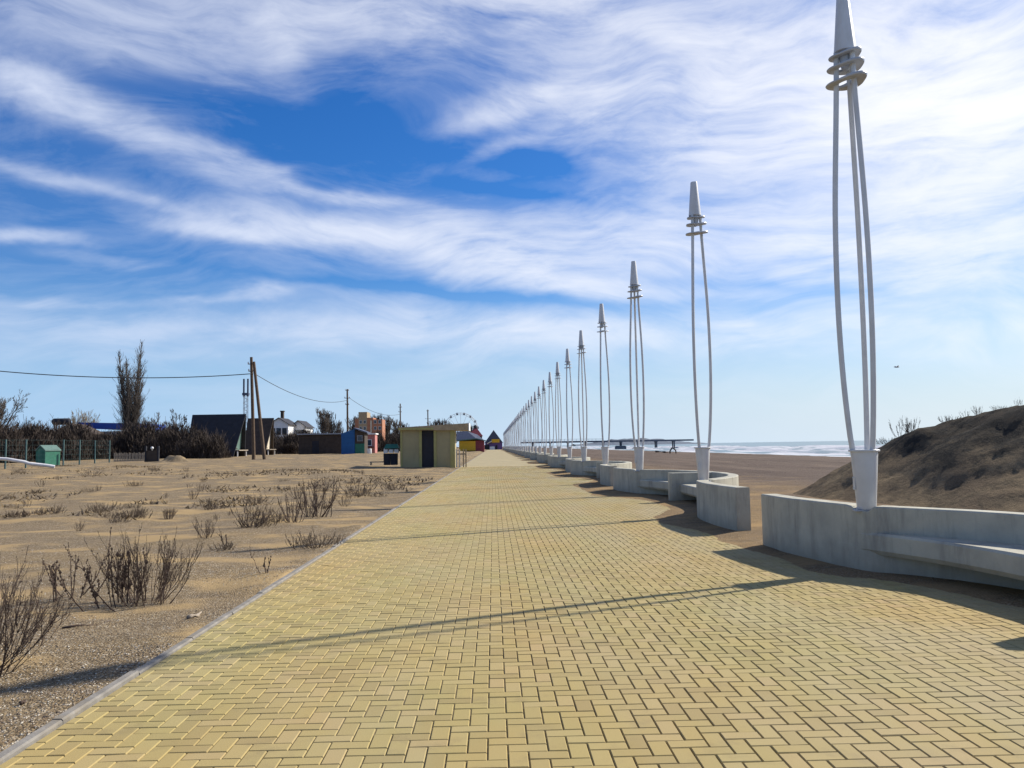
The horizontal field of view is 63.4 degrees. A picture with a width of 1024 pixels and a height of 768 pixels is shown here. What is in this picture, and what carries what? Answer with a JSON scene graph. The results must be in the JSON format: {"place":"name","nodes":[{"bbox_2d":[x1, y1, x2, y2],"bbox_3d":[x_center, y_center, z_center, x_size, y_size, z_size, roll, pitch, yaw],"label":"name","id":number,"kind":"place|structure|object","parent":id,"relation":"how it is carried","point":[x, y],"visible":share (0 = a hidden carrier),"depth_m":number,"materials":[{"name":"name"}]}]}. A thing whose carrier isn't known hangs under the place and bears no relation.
{"place":"outdoors","nodes":[
{"label":"outdoors","id":0,"kind":"place"},
{"bbox_2d":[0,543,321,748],"bbox_3d":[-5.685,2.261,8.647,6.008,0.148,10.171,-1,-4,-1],"label":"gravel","id":1,"kind":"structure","parent":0,"point":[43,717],"depth_m":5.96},
{"bbox_2d":[0,464,432,519],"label":"dry grass","id":2,"kind":"structure","parent":0,"point":[166,502],"depth_m":32.43,"materials":[{"name":"plant"}]},
{"bbox_2d":[0,447,485,751],"bbox_3d":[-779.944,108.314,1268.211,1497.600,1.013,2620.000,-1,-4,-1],"label":"sandy field","id":3,"kind":"structure","parent":0,"point":[149,623],"depth_m":14.08,"materials":[{"name":"sand"}]},
{"bbox_2d":[0,390,30,429],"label":"bare tree","id":4,"kind":"object","parent":3,"relation":"on","point":[2,412],"visible":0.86,"depth_m":91.52,"materials":[{"name":"grey plant"}]},
{"bbox_2d":[0,422,33,462],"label":"thicket bush","id":5,"kind":"object","parent":3,"relation":"on","point":[13,438],"visible":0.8,"depth_m":88.03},
{"bbox_2d":[2,507,36,517],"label":"dry shrub","id":6,"kind":"object","parent":3,"relation":"on","point":[12,514],"visible":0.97,"depth_m":19.76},
{"bbox_2d":[0,457,54,467],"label":"grey pipe","id":7,"kind":"object","parent":3,"relation":"on","point":[26,462],"visible":1,"depth_m":64.45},
{"bbox_2d":[0,414,70,460],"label":"thicket bush","id":8,"kind":"object","parent":3,"relation":"on","point":[31,432],"visible":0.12,"depth_m":92.91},
{"bbox_2d":[0,545,78,676],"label":"dry shrub","id":9,"kind":"object","parent":3,"relation":"on","point":[25,616],"visible":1,"depth_m":5.86,"materials":[{"name":"plant"}]},
{"bbox_2d":[11,419,68,461],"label":"thicket bush","id":10,"kind":"object","parent":3,"relation":"on","point":[38,441],"visible":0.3,"depth_m":93.62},
{"bbox_2d":[35,445,60,464],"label":"garden shed","id":11,"kind":"structure","parent":3,"relation":"on","point":[44,455],"depth_m":74.29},
{"bbox_2d":[35,504,67,514],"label":"dry shrub","id":12,"kind":"object","parent":3,"relation":"on","point":[57,510],"visible":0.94,"depth_m":20.38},
{"bbox_2d":[0,439,109,468],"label":"wire fence","id":13,"kind":"object","parent":3,"relation":"on","point":[5,450],"visible":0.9,"depth_m":72.84,"materials":[{"name":"metal"}]},
{"bbox_2d":[52,418,70,430],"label":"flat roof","id":14,"kind":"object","parent":3,"relation":"on","point":[61,420],"visible":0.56,"depth_m":112.22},
{"bbox_2d":[41,422,94,460],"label":"thicket bush","id":15,"kind":"object","parent":3,"relation":"on","point":[74,455],"visible":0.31,"depth_m":96.69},
{"bbox_2d":[68,408,85,423],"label":"bare tree","id":16,"kind":"object","parent":3,"relation":"on","point":[79,416],"visible":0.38,"depth_m":147.93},
{"bbox_2d":[43,542,112,601],"bbox_3d":[-4.541,1.950,8.674,0.680,0.614,0.318,1,-5,-23],"label":"dry shrub","id":17,"kind":"object","parent":3,"relation":"on","point":[53,580],"visible":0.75,"depth_m":8.62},
{"bbox_2d":[55,424,100,435],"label":"brown house","id":18,"kind":"structure","parent":3,"relation":"on","point":[96,432],"depth_m":112.97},
{"bbox_2d":[48,414,112,460],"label":"thicket bush","id":19,"kind":"object","parent":3,"relation":"on","point":[76,432],"visible":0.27,"depth_m":99.46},
{"bbox_2d":[79,411,99,429],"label":"bare tree","id":20,"kind":"object","parent":3,"relation":"on","point":[88,418],"visible":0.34,"depth_m":150.34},
{"bbox_2d":[79,502,111,512],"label":"dry tuft","id":21,"kind":"object","parent":3,"relation":"on","point":[101,511],"visible":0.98,"depth_m":20.27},
{"bbox_2d":[53,527,147,611],"bbox_3d":[-3.975,1.824,8.125,0.424,0.818,0.906,-3,-5,25],"label":"dry shrub","id":22,"kind":"object","parent":3,"relation":"on","point":[95,594],"visible":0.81,"depth_m":8.14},
{"bbox_2d":[87,430,123,459],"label":"thicket bush","id":23,"kind":"object","parent":3,"relation":"on","point":[104,455],"visible":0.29,"depth_m":101.32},
{"bbox_2d":[90,500,126,510],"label":"dry shrub","id":24,"kind":"object","parent":3,"relation":"on","point":[113,508],"visible":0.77,"depth_m":20.90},
{"bbox_2d":[99,429,133,458],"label":"thicket bush","id":25,"kind":"object","parent":3,"relation":"on","point":[115,443],"visible":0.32,"depth_m":104.62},
{"bbox_2d":[95,420,137,457],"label":"thicket bush","id":26,"kind":"object","parent":3,"relation":"on","point":[123,430],"visible":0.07,"depth_m":106.95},
{"bbox_2d":[76,422,159,433],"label":"blue roof house","id":27,"kind":"structure","parent":3,"relation":"on","point":[111,426],"depth_m":115.84,"materials":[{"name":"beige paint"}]},
{"bbox_2d":[109,515,130,522],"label":"dry tuft","id":28,"kind":"object","parent":3,"relation":"on","point":[115,520],"visible":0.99,"depth_m":18.61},
{"bbox_2d":[113,452,143,461],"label":"picket fence","id":29,"kind":"object","parent":3,"relation":"on","point":[125,455],"visible":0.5,"depth_m":86.78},
{"bbox_2d":[109,339,149,433],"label":"poplar tree","id":30,"kind":"object","parent":3,"relation":"on","point":[130,408],"visible":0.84,"depth_m":110.54,"materials":[{"name":"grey plant"}]},
{"bbox_2d":[113,508,147,517],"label":"dry shrub","id":31,"kind":"object","parent":3,"relation":"on","point":[131,513],"visible":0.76,"depth_m":19.59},
{"bbox_2d":[117,506,152,518],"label":"dry tuft","id":32,"kind":"object","parent":3,"relation":"on","point":[141,514],"visible":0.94,"depth_m":19.49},
{"bbox_2d":[84,522,204,606],"bbox_3d":[-3.697,1.835,8.380,1.070,0.815,0.915,2,-5,-38],"label":"dry shrub","id":33,"kind":"object","parent":3,"relation":"on","point":[164,581],"visible":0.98,"depth_m":8.36,"materials":[{"name":"plant"}]},
{"bbox_2d":[110,413,181,458],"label":"thicket bush","id":34,"kind":"object","parent":3,"relation":"on","point":[139,442],"visible":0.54,"depth_m":105.11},
{"bbox_2d":[144,446,159,461],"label":"gate pillar","id":35,"kind":"structure","parent":3,"relation":"on","point":[151,456],"depth_m":82.86,"materials":[{"name":"grey paint"}]},
{"bbox_2d":[154,455,190,462],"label":"sand heap","id":36,"kind":"object","parent":3,"relation":"on","point":[176,458],"visible":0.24,"depth_m":78.33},
{"bbox_2d":[164,408,186,430],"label":"bare tree","id":37,"kind":"object","parent":3,"relation":"on","point":[173,421],"visible":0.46,"depth_m":119.93,"materials":[{"name":"grey plant"}]},
{"bbox_2d":[142,416,213,458],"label":"thicket bush","id":38,"kind":"object","parent":3,"relation":"on","point":[168,439],"visible":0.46,"depth_m":100.59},
{"bbox_2d":[172,422,232,458],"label":"thicket bush","id":39,"kind":"object","parent":3,"relation":"on","point":[203,446],"visible":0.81,"depth_m":95.99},
{"bbox_2d":[192,517,216,537],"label":"dry shrub","id":40,"kind":"object","parent":3,"relation":"on","point":[208,530],"visible":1,"depth_m":14.45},
{"bbox_2d":[202,498,229,509],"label":"dry shrub","id":41,"kind":"object","parent":3,"relation":"on","point":[208,506],"visible":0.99,"depth_m":21.71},
{"bbox_2d":[189,414,247,456],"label":"frame cabin","id":42,"kind":"object","parent":3,"relation":"on","point":[233,426],"visible":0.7,"depth_m":105.52,"materials":[{"name":"black"}]},
{"bbox_2d":[207,541,234,550],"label":"dry shrub","id":43,"kind":"object","parent":3,"relation":"on","point":[225,547],"visible":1,"depth_m":12.86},
{"bbox_2d":[0,450,486,764],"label":"kerb","id":44,"kind":"structure","parent":3,"relation":"on","point":[40,733],"depth_m":5.54,"materials":[{"name":"concrete"}]},
{"bbox_2d":[242,379,249,422],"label":"lattice mast","id":45,"kind":"object","parent":3,"relation":"on","point":[244,396],"visible":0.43,"depth_m":174.09,"materials":[{"name":"metal"}]},
{"bbox_2d":[230,503,268,527],"bbox_3d":[-5.068,2.529,16.040,0.532,0.541,0.658,-4,-5,35],"label":"dry shrub","id":46,"kind":"object","parent":3,"relation":"on","point":[247,514],"visible":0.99,"depth_m":16.09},
{"bbox_2d":[237,494,273,503],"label":"dry shrub","id":47,"kind":"object","parent":3,"relation":"on","point":[254,500],"visible":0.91,"depth_m":23.98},
{"bbox_2d":[233,510,279,527],"bbox_3d":[-5.003,2.656,16.287,0.853,0.348,0.812,-4,-5,36],"label":"dry shrub","id":48,"kind":"object","parent":3,"relation":"on","point":[258,524],"visible":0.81,"depth_m":16.28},
{"bbox_2d":[248,357,265,459],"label":"utility pole","id":49,"kind":"object","parent":3,"relation":"on","point":[252,367],"visible":0.92,"depth_m":85.18,"materials":[{"name":"brown wood"}]},
{"bbox_2d":[0,371,250,377],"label":"overhead wire","id":50,"kind":"object","parent":49,"relation":"attached to","point":[123,377],"visible":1,"depth_m":81.47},
{"bbox_2d":[245,418,275,454],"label":"frame cabin","id":51,"kind":"object","parent":3,"relation":"on","point":[268,428],"visible":0.69,"depth_m":124.12,"materials":[{"name":"black paint"}]},
{"bbox_2d":[249,546,271,572],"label":"dry shrub","id":52,"kind":"object","parent":3,"relation":"on","point":[264,566],"visible":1,"depth_m":9.97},
{"bbox_2d":[248,506,286,515],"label":"dry tuft","id":53,"kind":"object","parent":3,"relation":"on","point":[269,510],"visible":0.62,"depth_m":19.15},
{"bbox_2d":[255,510,287,521],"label":"dry tuft","id":54,"kind":"object","parent":3,"relation":"on","point":[277,518],"visible":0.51,"depth_m":17.30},
{"bbox_2d":[274,411,295,440],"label":"white villa","id":55,"kind":"object","parent":3,"relation":"on","point":[282,425],"visible":0.41,"depth_m":155.44,"materials":[{"name":"paint"}]},
{"bbox_2d":[274,430,298,453],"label":"thicket bush","id":56,"kind":"object","parent":3,"relation":"on","point":[289,443],"visible":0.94,"depth_m":132.95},
{"bbox_2d":[272,493,308,522],"bbox_3d":[-4.546,2.550,17.116,0.640,0.651,0.791,-1,-4,-1],"label":"dry shrub","id":57,"kind":"object","parent":3,"relation":"on","point":[289,514],"visible":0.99,"depth_m":16.98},
{"bbox_2d":[293,420,313,433],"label":"white villa","id":58,"kind":"object","parent":3,"relation":"on","point":[299,424],"visible":0.24,"depth_m":160.48,"materials":[{"name":"paint"}]},
{"bbox_2d":[290,427,318,436],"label":"thicket bush","id":59,"kind":"object","parent":3,"relation":"on","point":[305,431],"visible":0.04,"depth_m":138.68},
{"bbox_2d":[285,528,345,549],"bbox_3d":[-3.018,2.356,12.750,0.889,0.363,0.847,-4,-5,34],"label":"dry shrub","id":60,"kind":"object","parent":3,"relation":"on","point":[309,538],"visible":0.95,"depth_m":12.67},
{"bbox_2d":[295,477,339,517],"bbox_3d":[-4.282,2.527,18.668,1.214,0.999,0.982,-4,-5,34],"label":"dry shrub","id":61,"kind":"object","parent":3,"relation":"on","point":[332,499],"visible":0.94,"depth_m":18.60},
{"bbox_2d":[297,433,340,453],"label":"long shed","id":62,"kind":"structure","parent":3,"relation":"on","point":[320,443],"depth_m":123.05,"materials":[{"name":"brick"}]},
{"bbox_2d":[312,441,318,453],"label":"door","id":63,"kind":"structure","parent":62,"relation":"in","point":[315,444],"depth_m":122.97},
{"bbox_2d":[315,408,331,432],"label":"skyline tree","id":64,"kind":"object","parent":3,"relation":"on","point":[322,422],"visible":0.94,"depth_m":243.65,"materials":[{"name":"grey plant"}]},
{"bbox_2d":[324,411,337,432],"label":"skyline tree","id":65,"kind":"object","parent":3,"relation":"on","point":[332,426],"visible":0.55,"depth_m":246.81,"materials":[{"name":"grey plant"}]},
{"bbox_2d":[344,389,349,430],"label":"utility pole","id":66,"kind":"object","parent":3,"relation":"on","point":[347,390],"visible":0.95,"depth_m":139.35,"materials":[{"name":"brown wood"}]},
{"bbox_2d":[331,487,366,497],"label":"dry tuft","id":67,"kind":"object","parent":3,"relation":"on","point":[353,494],"visible":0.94,"depth_m":26.16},
{"bbox_2d":[345,416,357,430],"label":"skyline tree","id":68,"kind":"object","parent":3,"relation":"on","point":[353,424],"visible":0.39,"depth_m":354.61,"materials":[{"name":"grey plant"}]},
{"bbox_2d":[330,481,378,493],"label":"dry shrub","id":69,"kind":"object","parent":3,"relation":"on","point":[369,489],"visible":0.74,"depth_m":27.73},
{"bbox_2d":[341,428,370,453],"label":"blue kiosk","id":70,"kind":"object","parent":3,"relation":"on","point":[354,441],"visible":0.82,"depth_m":115.27,"materials":[{"name":"paint"}]},
{"bbox_2d":[355,412,384,439],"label":"brick apartments","id":71,"kind":"structure","parent":3,"relation":"on","point":[364,421],"depth_m":328.56,"materials":[{"name":"beige paint"}]},
{"bbox_2d":[368,433,377,452],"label":"salmon kiosk","id":72,"kind":"object","parent":3,"relation":"on","point":[372,441],"visible":0.6,"depth_m":125.26,"materials":[{"name":"pink paint"}]},
{"bbox_2d":[371,428,390,451],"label":"thicket bush","id":73,"kind":"object","parent":3,"relation":"on","point":[381,445],"visible":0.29,"depth_m":175.94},
{"bbox_2d":[370,444,399,464],"bbox_3d":[-9.467,5.276,61.982,2.230,1.560,1.000,-1,-4,-1],"label":"market stall","id":74,"kind":"object","parent":3,"relation":"on","point":[391,457],"visible":0.89,"depth_m":61.60,"materials":[{"name":"black paint"}]},
{"bbox_2d":[383,415,394,437],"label":"skyline tree","id":75,"kind":"object","parent":3,"relation":"on","point":[389,422],"visible":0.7,"depth_m":361.33,"materials":[{"name":"grey plant"}]},
{"bbox_2d":[378,432,399,449],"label":"thicket bush","id":76,"kind":"object","parent":3,"relation":"on","point":[391,438],"visible":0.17,"depth_m":178.03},
{"bbox_2d":[379,480,405,489],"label":"dry shrub","id":77,"kind":"object","parent":3,"relation":"on","point":[390,488],"visible":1,"depth_m":29.15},
{"bbox_2d":[391,419,401,434],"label":"skyline tree","id":78,"kind":"object","parent":3,"relation":"on","point":[395,425],"visible":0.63,"depth_m":366.32,"materials":[{"name":"grey plant"}]},
{"bbox_2d":[398,423,469,467],"bbox_3d":[-5.722,4.636,61.966,5.162,3.297,3.135,-1,-4,-1],"label":"flat roof hut","id":79,"kind":"object","parent":3,"relation":"on","point":[429,446],"visible":0.78,"depth_m":60.69,"materials":[{"name":"yellow paint"}]},
{"bbox_2d":[422,430,433,466],"bbox_3d":[-6.165,4.780,60.840,0.871,2.854,0.060,-1,-4,-1],"label":"door","id":80,"kind":"structure","parent":79,"relation":"in","point":[427,435],"depth_m":60.82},
{"bbox_2d":[446,413,478,447],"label":"ferris wheel","id":81,"kind":"object","parent":3,"relation":"on","point":[470,416],"visible":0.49,"depth_m":469.65,"materials":[{"name":"white paint"}]},
{"bbox_2d":[456,431,485,451],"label":"yellow kiosk","id":82,"kind":"object","parent":3,"relation":"on","point":[469,441],"visible":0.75,"depth_m":224.28,"materials":[{"name":"blue paint"}]},
{"bbox_2d":[484,430,502,449],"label":"gabled pavilion","id":83,"kind":"structure","parent":3,"relation":"on","point":[493,441],"depth_m":370.83,"materials":[{"name":"purple paint"}]},
{"bbox_2d":[462,450,545,466],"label":"promenade","id":84,"kind":"structure","parent":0,"point":[487,458],"depth_m":85.60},
{"bbox_2d":[0,466,1023,767],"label":"promenade paving","id":85,"kind":"structure","parent":0,"point":[888,670],"depth_m":5.73,"materials":[{"name":"brick"}]},
{"bbox_2d":[456,449,466,466],"bbox_3d":[-3.661,5.345,59.768,0.792,1.300,0.149,0,-4,-9],"label":"wooden rail","id":86,"kind":"object","parent":85,"relation":"on","point":[463,453],"visible":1,"depth_m":59.76,"materials":[{"name":"beige paint"}]},
{"bbox_2d":[0,0,1023,466],"label":"sky","id":87,"kind":"structure","parent":0,"point":[420,206],"materials":[{"name":"blue"}]},
{"bbox_2d":[572,438,707,445],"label":"headland","id":88,"kind":"structure","parent":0,"point":[632,443],"depth_m":2533.70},
{"bbox_2d":[502,440,889,456],"bbox_3d":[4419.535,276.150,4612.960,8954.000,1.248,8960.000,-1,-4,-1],"label":"sea","id":89,"kind":"structure","parent":0,"point":[827,448],"depth_m":317.79,"materials":[{"name":"liquid"}]},
{"bbox_2d":[521,439,693,448],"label":"long pier","id":90,"kind":"structure","parent":89,"relation":"in","point":[624,447],"depth_m":420.33,"materials":[{"name":"concrete"}]},
{"bbox_2d":[500,447,1023,607],"bbox_3d":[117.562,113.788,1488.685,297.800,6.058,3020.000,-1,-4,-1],"label":"beach","id":91,"kind":"structure","parent":0,"point":[760,474],"depth_m":25.28,"materials":[{"name":"sand"}]},
{"bbox_2d":[525,452,543,458],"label":"bench wall","id":92,"kind":"structure","parent":91,"relation":"on","point":[527,454],"depth_m":98.94,"materials":[{"name":"concrete"}]},
{"bbox_2d":[527,400,530,451],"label":"street lamp","id":93,"kind":"object","parent":92,"relation":"on","point":[529,447],"visible":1,"depth_m":99.09,"materials":[{"name":"metal"}]},
{"bbox_2d":[530,453,553,461],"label":"bench wall","id":94,"kind":"structure","parent":91,"relation":"on","point":[533,456],"depth_m":84.10,"materials":[{"name":"concrete"}]},
{"bbox_2d":[533,392,537,453],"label":"street lamp","id":95,"kind":"object","parent":94,"relation":"on","point":[535,447],"visible":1,"depth_m":84.26,"materials":[{"name":"metal"}]},
{"bbox_2d":[537,386,541,453],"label":"street lamp","id":96,"kind":"object","parent":94,"relation":"on","point":[539,447],"visible":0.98,"depth_m":76.76,"materials":[{"name":"metal"}]},
{"bbox_2d":[538,454,567,465],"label":"bench wall","id":97,"kind":"structure","parent":91,"relation":"on","point":[543,458],"depth_m":68.85,"materials":[{"name":"concrete"}]},
{"bbox_2d":[542,380,546,454],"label":"street lamp","id":98,"kind":"object","parent":97,"relation":"on","point":[544,447],"visible":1,"depth_m":69.38,"materials":[{"name":"metal"}]},
{"bbox_2d":[547,372,553,455],"bbox_3d":[2.870,2.233,61.933,0.486,6.287,0.466,-4,-5,36],"label":"street lamp","id":99,"kind":"object","parent":97,"relation":"on","point":[550,447],"visible":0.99,"depth_m":61.93,"materials":[{"name":"metal"}]},
{"bbox_2d":[550,456,589,472],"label":"bench wall","id":100,"kind":"structure","parent":91,"relation":"on","point":[560,462],"depth_m":53.75,"materials":[{"name":"concrete"}]},
{"bbox_2d":[555,362,561,457],"bbox_3d":[3.031,1.676,54.505,0.466,6.287,0.486,1,-5,-26],"label":"street lamp","id":101,"kind":"object","parent":100,"relation":"on","point":[560,446],"visible":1,"depth_m":54.46,"materials":[{"name":"metal"}]},
{"bbox_2d":[564,349,572,458],"bbox_3d":[3.201,1.117,47.056,0.486,6.287,0.466,-4,-5,33],"label":"street lamp","id":102,"kind":"object","parent":100,"relation":"on","point":[569,449],"visible":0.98,"depth_m":46.97,"materials":[{"name":"metal"}]},
{"bbox_2d":[570,460,631,485],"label":"bench wall","id":103,"kind":"structure","parent":91,"relation":"on","point":[602,471],"depth_m":36.18,"materials":[{"name":"concrete"}]},
{"bbox_2d":[577,330,587,461],"bbox_3d":[3.357,0.557,39.599,0.466,6.287,0.486,1,-4,-23],"label":"street lamp","id":104,"kind":"object","parent":103,"relation":"on","point":[584,447],"visible":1,"depth_m":39.57,"materials":[{"name":"metal"}]},
{"bbox_2d":[597,304,609,464],"bbox_3d":[3.537,-0.003,32.149,0.486,6.287,0.466,-4,-5,36],"label":"street lamp","id":105,"kind":"object","parent":103,"relation":"on","point":[605,450],"visible":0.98,"depth_m":32.05,"materials":[{"name":"metal"}]},
{"bbox_2d":[613,467,750,530],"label":"bench wall","id":106,"kind":"structure","parent":91,"relation":"on","point":[722,499],"depth_m":17.86,"materials":[{"name":"concrete"}]},
{"bbox_2d":[627,261,644,470],"bbox_3d":[3.701,-0.560,24.720,0.466,6.287,0.486,1,-5,-21],"label":"street lamp","id":107,"kind":"object","parent":106,"relation":"on","point":[638,450],"visible":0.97,"depth_m":24.69,"materials":[{"name":"metal"}]},
{"bbox_2d":[686,181,711,481],"bbox_3d":[3.875,-1.121,17.249,0.486,6.287,0.466,-5,-5,43],"label":"street lamp","id":108,"kind":"object","parent":106,"relation":"on","point":[702,453],"visible":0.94,"depth_m":17.15,"materials":[{"name":"metal"}]},
{"bbox_2d":[761,494,1023,589],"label":"bench wall","id":109,"kind":"structure","parent":91,"relation":"on","point":[980,546],"depth_m":9.11,"materials":[{"name":"concrete"}]},
{"bbox_2d":[825,0,879,510],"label":"street lamp","id":110,"kind":"object","parent":109,"relation":"on","point":[850,63],"visible":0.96,"depth_m":9.80,"materials":[{"name":"metal"}]},
{"bbox_2d":[792,405,1023,512],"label":"dune","id":111,"kind":"structure","parent":0,"point":[975,462],"depth_m":19.31,"materials":[{"name":"sand"}]},
{"bbox_2d":[898,419,920,432],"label":"dune weed","id":112,"kind":"object","parent":111,"relation":"on","point":[908,426],"visible":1,"depth_m":22.31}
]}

